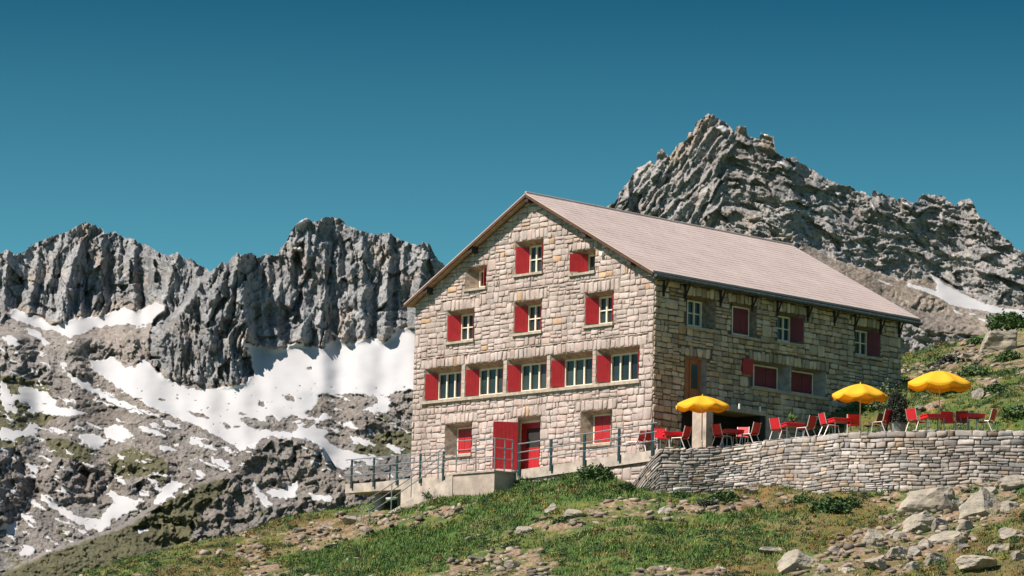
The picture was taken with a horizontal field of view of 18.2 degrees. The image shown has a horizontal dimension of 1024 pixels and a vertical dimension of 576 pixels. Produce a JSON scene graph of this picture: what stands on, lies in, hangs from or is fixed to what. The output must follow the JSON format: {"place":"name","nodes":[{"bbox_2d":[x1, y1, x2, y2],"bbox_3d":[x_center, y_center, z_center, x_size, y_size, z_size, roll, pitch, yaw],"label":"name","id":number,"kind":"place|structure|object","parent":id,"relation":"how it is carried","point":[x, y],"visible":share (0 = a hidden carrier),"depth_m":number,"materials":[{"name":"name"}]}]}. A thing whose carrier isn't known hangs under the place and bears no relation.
{"place":"outdoors","nodes":[
{"label":"outdoors","id":0,"kind":"place"},
{"bbox_2d":[0,216,444,575],"bbox_3d":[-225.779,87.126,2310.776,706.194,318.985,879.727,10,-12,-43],"label":"mountain range","id":1,"kind":"structure","parent":0,"point":[151,399],"depth_m":2306.35,"materials":[{"name":"stone"}]},
{"bbox_2d":[0,0,1023,271],"label":"sky","id":2,"kind":"structure","parent":0,"point":[203,131],"materials":[{"name":"blue"}]},
{"bbox_2d":[83,328,1023,575],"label":"hillside","id":3,"kind":"structure","parent":0,"point":[559,529],"depth_m":116.67,"materials":[{"name":"plant"}]},
{"bbox_2d":[342,515,360,524],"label":"boulder","id":4,"kind":"object","parent":3,"relation":"on","point":[347,519],"visible":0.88,"depth_m":132.90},
{"bbox_2d":[388,475,452,512],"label":"concrete staircase","id":5,"kind":"structure","parent":3,"relation":"on","point":[444,487],"depth_m":129.82,"materials":[{"name":"concrete"}]},
{"bbox_2d":[356,438,457,522],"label":"stair railing","id":6,"kind":"object","parent":5,"relation":"on","point":[407,480],"visible":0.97,"depth_m":130.49,"materials":[{"name":"metal"}]},
{"bbox_2d":[451,470,514,495],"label":"concrete landing","id":7,"kind":"object","parent":3,"relation":"on","point":[474,483],"visible":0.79,"depth_m":127.38,"materials":[{"name":"concrete"}]},
{"bbox_2d":[455,437,512,472],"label":"landing railing","id":8,"kind":"object","parent":7,"relation":"on","point":[476,448],"visible":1,"depth_m":127.60,"materials":[{"name":"metal"}]},
{"bbox_2d":[345,449,658,511],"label":"concrete walkway","id":9,"kind":"structure","parent":3,"relation":"on","point":[627,467],"depth_m":126.40,"materials":[{"name":"concrete"}]},
{"bbox_2d":[345,451,446,487],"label":"platform railing","id":10,"kind":"object","parent":9,"relation":"attached to","point":[443,459],"visible":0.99,"depth_m":132.67,"materials":[{"name":"grey metal"}]},
{"bbox_2d":[517,422,657,475],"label":"walkway railing","id":11,"kind":"object","parent":9,"relation":"on","point":[584,442],"visible":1,"depth_m":124.71,"materials":[{"name":"grey metal"}]},
{"bbox_2d":[504,560,520,568],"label":"boulder","id":12,"kind":"object","parent":3,"relation":"on","point":[510,564],"visible":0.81,"depth_m":109.38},
{"bbox_2d":[514,475,532,486],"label":"shrub","id":13,"kind":"object","parent":3,"relation":"on","point":[519,481],"visible":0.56,"depth_m":127.03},
{"bbox_2d":[516,526,533,534],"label":"boulder","id":14,"kind":"object","parent":3,"relation":"on","point":[523,529],"visible":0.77,"depth_m":117.28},
{"bbox_2d":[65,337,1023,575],"bbox_3d":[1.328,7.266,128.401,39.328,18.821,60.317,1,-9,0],"label":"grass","id":15,"kind":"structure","parent":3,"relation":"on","point":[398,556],"depth_m":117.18,"materials":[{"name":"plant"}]},
{"bbox_2d":[79,339,1023,575],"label":"scree","id":16,"kind":"structure","parent":3,"relation":"on","point":[964,488],"depth_m":115.42,"materials":[{"name":"stone"}]},
{"bbox_2d":[550,515,571,524],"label":"shrub","id":17,"kind":"object","parent":3,"relation":"on","point":[560,518],"visible":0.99,"depth_m":117.05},
{"bbox_2d":[564,509,586,518],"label":"boulder","id":18,"kind":"object","parent":3,"relation":"on","point":[572,513],"visible":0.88,"depth_m":117.66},
{"bbox_2d":[573,462,614,479],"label":"shrub","id":19,"kind":"object","parent":3,"relation":"on","point":[601,470],"visible":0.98,"depth_m":123.03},
{"bbox_2d":[617,482,636,489],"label":"shrub","id":20,"kind":"object","parent":3,"relation":"on","point":[625,485],"visible":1,"depth_m":121.52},
{"bbox_2d":[624,430,645,453],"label":"garden chair","id":21,"kind":"object","parent":3,"relation":"on","point":[641,437],"visible":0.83,"depth_m":124.08,"materials":[{"name":"red plastic"}]},
{"bbox_2d":[639,430,656,450],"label":"garden chair","id":22,"kind":"object","parent":3,"relation":"on","point":[648,437],"visible":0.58,"depth_m":123.98,"materials":[{"name":"red plastic"}]},
{"bbox_2d":[654,428,669,448],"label":"garden chair","id":23,"kind":"object","parent":3,"relation":"on","point":[658,435],"visible":0.94,"depth_m":123.29,"materials":[{"name":"red plastic"}]},
{"bbox_2d":[403,191,922,478],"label":"stone house","id":24,"kind":"structure","parent":3,"relation":"on","point":[540,317],"depth_m":130.07,"materials":[{"name":"stone"}]},
{"bbox_2d":[424,365,461,400],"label":"window","id":25,"kind":"structure","parent":24,"relation":"in","point":[440,383],"depth_m":134.04,"materials":[{"name":"wood"}]},
{"bbox_2d":[444,422,471,457],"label":"window","id":26,"kind":"structure","parent":24,"relation":"in","point":[462,431],"depth_m":132.80,"materials":[{"name":"wood"}]},
{"bbox_2d":[444,308,474,344],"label":"window","id":27,"kind":"structure","parent":24,"relation":"in","point":[460,323],"depth_m":133.55,"materials":[{"name":"wood"}]},
{"bbox_2d":[462,265,486,291],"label":"window","id":28,"kind":"structure","parent":24,"relation":"in","point":[475,277],"depth_m":133.13,"materials":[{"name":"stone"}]},
{"bbox_2d":[465,360,503,396],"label":"window","id":29,"kind":"structure","parent":24,"relation":"in","point":[486,378],"depth_m":132.22,"materials":[{"name":"wood"}]},
{"bbox_2d":[492,415,539,469],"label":"door","id":30,"kind":"structure","parent":24,"relation":"in","point":[528,430],"depth_m":129.57,"materials":[{"name":"wood"}]},
{"bbox_2d":[511,299,542,336],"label":"window","id":31,"kind":"structure","parent":24,"relation":"in","point":[527,314],"depth_m":130.62,"materials":[{"name":"wood"}]},
{"bbox_2d":[506,356,547,392],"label":"window","id":32,"kind":"structure","parent":24,"relation":"in","point":[523,374],"depth_m":130.39,"materials":[{"name":"wood"}]},
{"bbox_2d":[512,238,542,277],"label":"window","id":33,"kind":"structure","parent":24,"relation":"in","point":[528,254],"depth_m":131.00,"materials":[{"name":"wood"}]},
{"bbox_2d":[550,350,592,387],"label":"window","id":34,"kind":"structure","parent":24,"relation":"in","point":[568,369],"depth_m":128.53,"materials":[{"name":"wood"}]},
{"bbox_2d":[568,248,595,276],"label":"window","id":35,"kind":"structure","parent":24,"relation":"in","point":[582,262],"depth_m":128.47,"materials":[{"name":"wood"}]},
{"bbox_2d":[578,409,611,447],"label":"window","id":36,"kind":"structure","parent":24,"relation":"in","point":[596,420],"depth_m":127.00,"materials":[{"name":"wood"}]},
{"bbox_2d":[582,290,613,328],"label":"window","id":37,"kind":"structure","parent":24,"relation":"in","point":[598,305],"depth_m":127.69,"materials":[{"name":"wood"}]},
{"bbox_2d":[596,345,638,383],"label":"window","id":38,"kind":"structure","parent":24,"relation":"in","point":[619,364],"depth_m":126.66,"materials":[{"name":"wood"}]},
{"bbox_2d":[684,356,706,399],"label":"terrace door","id":39,"kind":"structure","parent":24,"relation":"in","point":[695,374],"depth_m":126.54,"materials":[{"name":"brown wood"}]},
{"bbox_2d":[685,295,717,332],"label":"window","id":40,"kind":"structure","parent":24,"relation":"in","point":[700,312],"depth_m":127.34,"materials":[{"name":"wood"}]},
{"bbox_2d":[730,302,758,340],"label":"window","id":41,"kind":"structure","parent":24,"relation":"in","point":[744,321],"depth_m":128.81,"materials":[{"name":"wood"}]},
{"bbox_2d":[752,360,788,390],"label":"window","id":42,"kind":"structure","parent":24,"relation":"in","point":[765,375],"depth_m":129.85,"materials":[{"name":"red paint"}]},
{"bbox_2d":[776,311,805,347],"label":"window","id":43,"kind":"structure","parent":24,"relation":"in","point":[790,326],"depth_m":130.94,"materials":[{"name":"wood"}]},
{"bbox_2d":[791,366,825,396],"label":"window","id":44,"kind":"structure","parent":24,"relation":"in","point":[804,381],"depth_m":131.42,"materials":[{"name":"red paint"}]},
{"bbox_2d":[854,326,882,360],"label":"window","id":45,"kind":"structure","parent":24,"relation":"in","point":[867,340],"depth_m":134.21,"materials":[{"name":"wood"}]},
{"bbox_2d":[657,506,671,513],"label":"boulder","id":46,"kind":"object","parent":3,"relation":"on","point":[664,509],"visible":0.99,"depth_m":116.73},
{"bbox_2d":[660,431,682,448],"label":"garden table","id":47,"kind":"object","parent":3,"relation":"on","point":[672,434],"visible":0.82,"depth_m":123.18,"materials":[{"name":"red metal"}]},
{"bbox_2d":[670,490,690,497],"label":"shrub","id":48,"kind":"object","parent":3,"relation":"on","point":[681,493],"visible":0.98,"depth_m":119.88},
{"bbox_2d":[670,426,691,448],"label":"garden chair","id":49,"kind":"object","parent":3,"relation":"on","point":[687,431],"visible":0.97,"depth_m":122.92,"materials":[{"name":"red plastic"}]},
{"bbox_2d":[676,394,728,448],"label":"parasol","id":50,"kind":"object","parent":3,"relation":"on","point":[702,404],"visible":1,"depth_m":122.46,"materials":[{"name":"yellow fabric"}]},
{"bbox_2d":[692,497,718,506],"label":"shrub","id":51,"kind":"object","parent":3,"relation":"on","point":[703,502],"visible":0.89,"depth_m":117.31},
{"bbox_2d":[711,423,732,446],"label":"garden chair","id":52,"kind":"object","parent":3,"relation":"on","point":[716,429],"visible":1,"depth_m":122.70,"materials":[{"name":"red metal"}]},
{"bbox_2d":[681,403,765,448],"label":"raised terrace platform","id":53,"kind":"structure","parent":3,"relation":"on","point":[733,417],"depth_m":126.11,"materials":[{"name":"concrete"}]},
{"bbox_2d":[707,489,742,502],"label":"shrub","id":54,"kind":"object","parent":3,"relation":"on","point":[722,496],"visible":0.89,"depth_m":118.16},
{"bbox_2d":[721,429,744,445],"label":"garden table","id":55,"kind":"object","parent":3,"relation":"on","point":[737,432],"visible":0.88,"depth_m":122.98,"materials":[{"name":"fabric"}]},
{"bbox_2d":[732,427,749,443],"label":"garden chair","id":56,"kind":"object","parent":3,"relation":"on","point":[746,429],"visible":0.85,"depth_m":123.82,"materials":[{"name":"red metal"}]},
{"bbox_2d":[739,422,760,443],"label":"garden chair","id":57,"kind":"object","parent":3,"relation":"on","point":[756,426],"visible":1,"depth_m":122.40,"materials":[{"name":"red plastic"}]},
{"bbox_2d":[743,487,758,493],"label":"boulder","id":58,"kind":"object","parent":3,"relation":"on","point":[749,490],"visible":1,"depth_m":119.87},
{"bbox_2d":[759,547,783,553],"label":"boulder","id":59,"kind":"object","parent":3,"relation":"on","point":[768,550],"visible":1,"depth_m":107.54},
{"bbox_2d":[765,413,785,439],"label":"terrace steps","id":60,"kind":"structure","parent":3,"relation":"on","point":[774,435],"depth_m":126.83,"materials":[{"name":"concrete"}]},
{"bbox_2d":[769,418,789,439],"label":"garden chair","id":61,"kind":"object","parent":3,"relation":"on","point":[774,423],"visible":1,"depth_m":121.42,"materials":[{"name":"red plastic"}]},
{"bbox_2d":[780,422,804,438],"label":"garden table","id":62,"kind":"object","parent":3,"relation":"on","point":[787,425],"visible":0.93,"depth_m":121.20,"materials":[{"name":"fabric"}]},
{"bbox_2d":[777,549,820,573],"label":"boulder","id":63,"kind":"object","parent":3,"relation":"on","point":[791,561],"visible":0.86,"depth_m":103.58,"materials":[{"name":"stone"}]},
{"bbox_2d":[790,494,814,502],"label":"shrub","id":64,"kind":"object","parent":3,"relation":"on","point":[800,496],"visible":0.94,"depth_m":116.56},
{"bbox_2d":[795,415,817,436],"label":"garden chair","id":65,"kind":"object","parent":3,"relation":"on","point":[812,420],"visible":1,"depth_m":120.48,"materials":[{"name":"red plastic"}]},
{"bbox_2d":[633,430,1023,494],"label":"retaining wall","id":66,"kind":"structure","parent":3,"relation":"on","point":[896,460],"depth_m":118.01,"materials":[{"name":"stone"}]},
{"bbox_2d":[805,496,852,513],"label":"shrub","id":67,"kind":"object","parent":3,"relation":"on","point":[829,505],"visible":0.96,"depth_m":114.21,"materials":[{"name":"plant"}]},
{"bbox_2d":[818,412,839,435],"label":"garden chair","id":68,"kind":"object","parent":3,"relation":"on","point":[822,418],"visible":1,"depth_m":119.44,"materials":[{"name":"red plastic"}]},
{"bbox_2d":[827,417,852,433],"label":"garden table","id":69,"kind":"object","parent":3,"relation":"on","point":[835,420],"visible":0.94,"depth_m":119.34,"materials":[{"name":"fabric"}]},
{"bbox_2d":[834,496,862,507],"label":"shrub","id":70,"kind":"object","parent":3,"relation":"on","point":[852,502],"visible":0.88,"depth_m":114.95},
{"bbox_2d":[847,414,859,432],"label":"garden chair","id":71,"kind":"object","parent":3,"relation":"on","point":[856,419],"visible":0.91,"depth_m":119.62,"materials":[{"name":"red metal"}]},
{"bbox_2d":[832,382,888,432],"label":"parasol","id":72,"kind":"object","parent":3,"relation":"on","point":[863,393],"visible":1,"depth_m":118.61,"materials":[{"name":"yellow fabric"}]},
{"bbox_2d":[859,401,883,409],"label":"shrub","id":73,"kind":"object","parent":3,"relation":"on","point":[866,406],"visible":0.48,"depth_m":130.89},
{"bbox_2d":[861,529,883,546],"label":"boulder","id":74,"kind":"object","parent":3,"relation":"on","point":[872,537],"visible":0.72,"depth_m":106.79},
{"bbox_2d":[862,412,883,431],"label":"garden chair","id":75,"kind":"object","parent":3,"relation":"on","point":[879,416],"visible":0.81,"depth_m":119.22,"materials":[{"name":"red plastic"}]},
{"bbox_2d":[863,555,886,570],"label":"boulder","id":76,"kind":"object","parent":3,"relation":"on","point":[879,562],"visible":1,"depth_m":102.66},
{"bbox_2d":[871,409,893,432],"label":"garden chair","id":77,"kind":"object","parent":3,"relation":"on","point":[886,415],"visible":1,"depth_m":117.98,"materials":[{"name":"red plastic"}]},
{"bbox_2d":[869,378,897,430],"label":"leafy shrub","id":78,"kind":"object","parent":3,"relation":"on","point":[889,391],"visible":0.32,"depth_m":120.95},
{"bbox_2d":[885,546,908,559],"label":"boulder","id":79,"kind":"object","parent":3,"relation":"on","point":[894,553],"visible":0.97,"depth_m":104.04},
{"bbox_2d":[886,382,908,430],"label":"potted bush","id":80,"kind":"object","parent":3,"relation":"on","point":[897,419],"visible":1,"depth_m":117.97,"materials":[{"name":"plant"}]},
{"bbox_2d":[904,561,919,569],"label":"boulder","id":81,"kind":"object","parent":3,"relation":"on","point":[913,565],"visible":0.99,"depth_m":102.42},
{"bbox_2d":[907,546,921,555],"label":"boulder","id":82,"kind":"object","parent":3,"relation":"on","point":[914,550],"visible":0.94,"depth_m":104.17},
{"bbox_2d":[902,511,935,532],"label":"boulder","id":83,"kind":"object","parent":3,"relation":"on","point":[922,521],"visible":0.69,"depth_m":109.03,"materials":[{"name":"stone"}]},
{"bbox_2d":[918,539,931,548],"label":"boulder","id":84,"kind":"object","parent":3,"relation":"on","point":[926,543],"visible":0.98,"depth_m":105.30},
{"bbox_2d":[897,486,955,516],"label":"boulder","id":85,"kind":"object","parent":3,"relation":"on","point":[923,500],"visible":0.8,"depth_m":111.68,"materials":[{"name":"stone"}]},
{"bbox_2d":[923,553,945,565],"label":"boulder","id":86,"kind":"object","parent":3,"relation":"on","point":[933,557],"visible":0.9,"depth_m":102.97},
{"bbox_2d":[908,369,970,430],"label":"parasol","id":87,"kind":"object","parent":3,"relation":"on","point":[939,381],"visible":1,"depth_m":117.32,"materials":[{"name":"yellow fabric"}]},
{"bbox_2d":[931,518,948,530],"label":"boulder","id":88,"kind":"object","parent":3,"relation":"on","point":[936,523],"visible":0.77,"depth_m":108.84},
{"bbox_2d":[935,353,960,363],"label":"shrub","id":89,"kind":"object","parent":3,"relation":"on","point":[943,359],"visible":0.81,"depth_m":146.22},
{"bbox_2d":[940,411,955,430],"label":"garden chair","id":90,"kind":"object","parent":3,"relation":"on","point":[949,418],"visible":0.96,"depth_m":118.14,"materials":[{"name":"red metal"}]},
{"bbox_2d":[928,531,968,545],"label":"boulder","id":91,"kind":"object","parent":3,"relation":"on","point":[957,538],"visible":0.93,"depth_m":105.36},
{"bbox_2d":[951,498,966,510],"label":"boulder","id":92,"kind":"object","parent":3,"relation":"on","point":[957,502],"visible":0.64,"depth_m":111.80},
{"bbox_2d":[955,411,969,429],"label":"garden chair","id":93,"kind":"object","parent":3,"relation":"on","point":[957,419],"visible":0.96,"depth_m":118.00,"materials":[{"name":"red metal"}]},
{"bbox_2d":[956,520,972,531],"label":"boulder","id":94,"kind":"object","parent":3,"relation":"on","point":[965,525],"visible":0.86,"depth_m":107.44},
{"bbox_2d":[957,353,981,361],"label":"boulder","id":95,"kind":"object","parent":3,"relation":"on","point":[962,356],"visible":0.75,"depth_m":145.96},
{"bbox_2d":[958,413,985,430],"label":"garden table","id":96,"kind":"object","parent":3,"relation":"on","point":[967,416],"visible":0.94,"depth_m":117.10,"materials":[{"name":"metal"}]},
{"bbox_2d":[957,364,988,376],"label":"shrub","id":97,"kind":"object","parent":3,"relation":"on","point":[974,370],"visible":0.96,"depth_m":133.88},
{"bbox_2d":[964,335,983,346],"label":"shrub","id":98,"kind":"object","parent":3,"relation":"on","point":[974,340],"visible":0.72,"depth_m":151.29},
{"bbox_2d":[955,555,997,570],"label":"boulder","id":99,"kind":"object","parent":3,"relation":"on","point":[970,562],"visible":1,"depth_m":100.96,"materials":[{"name":"stone"}]},
{"bbox_2d":[971,388,983,398],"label":"boulder","id":100,"kind":"object","parent":3,"relation":"on","point":[978,393],"visible":0.98,"depth_m":127.01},
{"bbox_2d":[959,487,997,519],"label":"boulder","id":101,"kind":"object","parent":3,"relation":"on","point":[982,502],"visible":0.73,"depth_m":109.66,"materials":[{"name":"stone"}]},
{"bbox_2d":[975,408,996,431],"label":"garden chair","id":102,"kind":"object","parent":3,"relation":"on","point":[993,414],"visible":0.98,"depth_m":117.14,"materials":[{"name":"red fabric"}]},
{"bbox_2d":[979,383,1007,393],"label":"shrub","id":103,"kind":"object","parent":3,"relation":"on","point":[993,387],"visible":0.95,"depth_m":127.37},
{"bbox_2d":[979,326,1017,352],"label":"boulder","id":104,"kind":"object","parent":3,"relation":"on","point":[998,340],"visible":0.69,"depth_m":146.77,"materials":[{"name":"stone"}]},
{"bbox_2d":[987,543,1010,552],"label":"boulder","id":105,"kind":"object","parent":3,"relation":"on","point":[996,548],"visible":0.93,"depth_m":103.47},
{"bbox_2d":[985,308,1023,330],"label":"shrub","id":106,"kind":"object","parent":3,"relation":"on","point":[1006,319],"visible":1,"depth_m":94.81,"materials":[{"name":"plant"}]},
{"bbox_2d":[993,349,1023,362],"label":"shrub","id":107,"kind":"object","parent":3,"relation":"on","point":[1008,355],"visible":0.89,"depth_m":142.19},
{"bbox_2d":[994,475,1023,490],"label":"boulder","id":108,"kind":"object","parent":3,"relation":"on","point":[1010,482],"visible":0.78,"depth_m":114.20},
{"bbox_2d":[996,404,1023,417],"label":"shrub","id":109,"kind":"object","parent":3,"relation":"on","point":[1016,412],"visible":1,"depth_m":120.12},
{"bbox_2d":[1000,500,1019,513],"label":"boulder","id":110,"kind":"object","parent":3,"relation":"on","point":[1008,505],"visible":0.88,"depth_m":109.60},
{"bbox_2d":[998,527,1023,539],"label":"boulder","id":111,"kind":"object","parent":3,"relation":"on","point":[1005,533],"visible":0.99,"depth_m":104.94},
{"bbox_2d":[1011,551,1023,560],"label":"boulder","id":112,"kind":"object","parent":3,"relation":"on","point":[1017,555],"visible":1,"depth_m":101.32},
{"bbox_2d":[604,113,1023,354],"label":"mountain peak","id":113,"kind":"structure","parent":0,"point":[941,267],"depth_m":933.38,"materials":[{"name":"stone"}]},
{"bbox_2d":[905,408,926,431],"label":"garden chair","id":114,"kind":"object","parent":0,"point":[911,414],"visible":1,"depth_m":117.46,"materials":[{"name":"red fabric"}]},
{"bbox_2d":[919,413,945,430],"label":"garden table","id":115,"kind":"object","parent":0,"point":[928,416],"visible":0.94,"depth_m":117.44,"materials":[{"name":"metal"}]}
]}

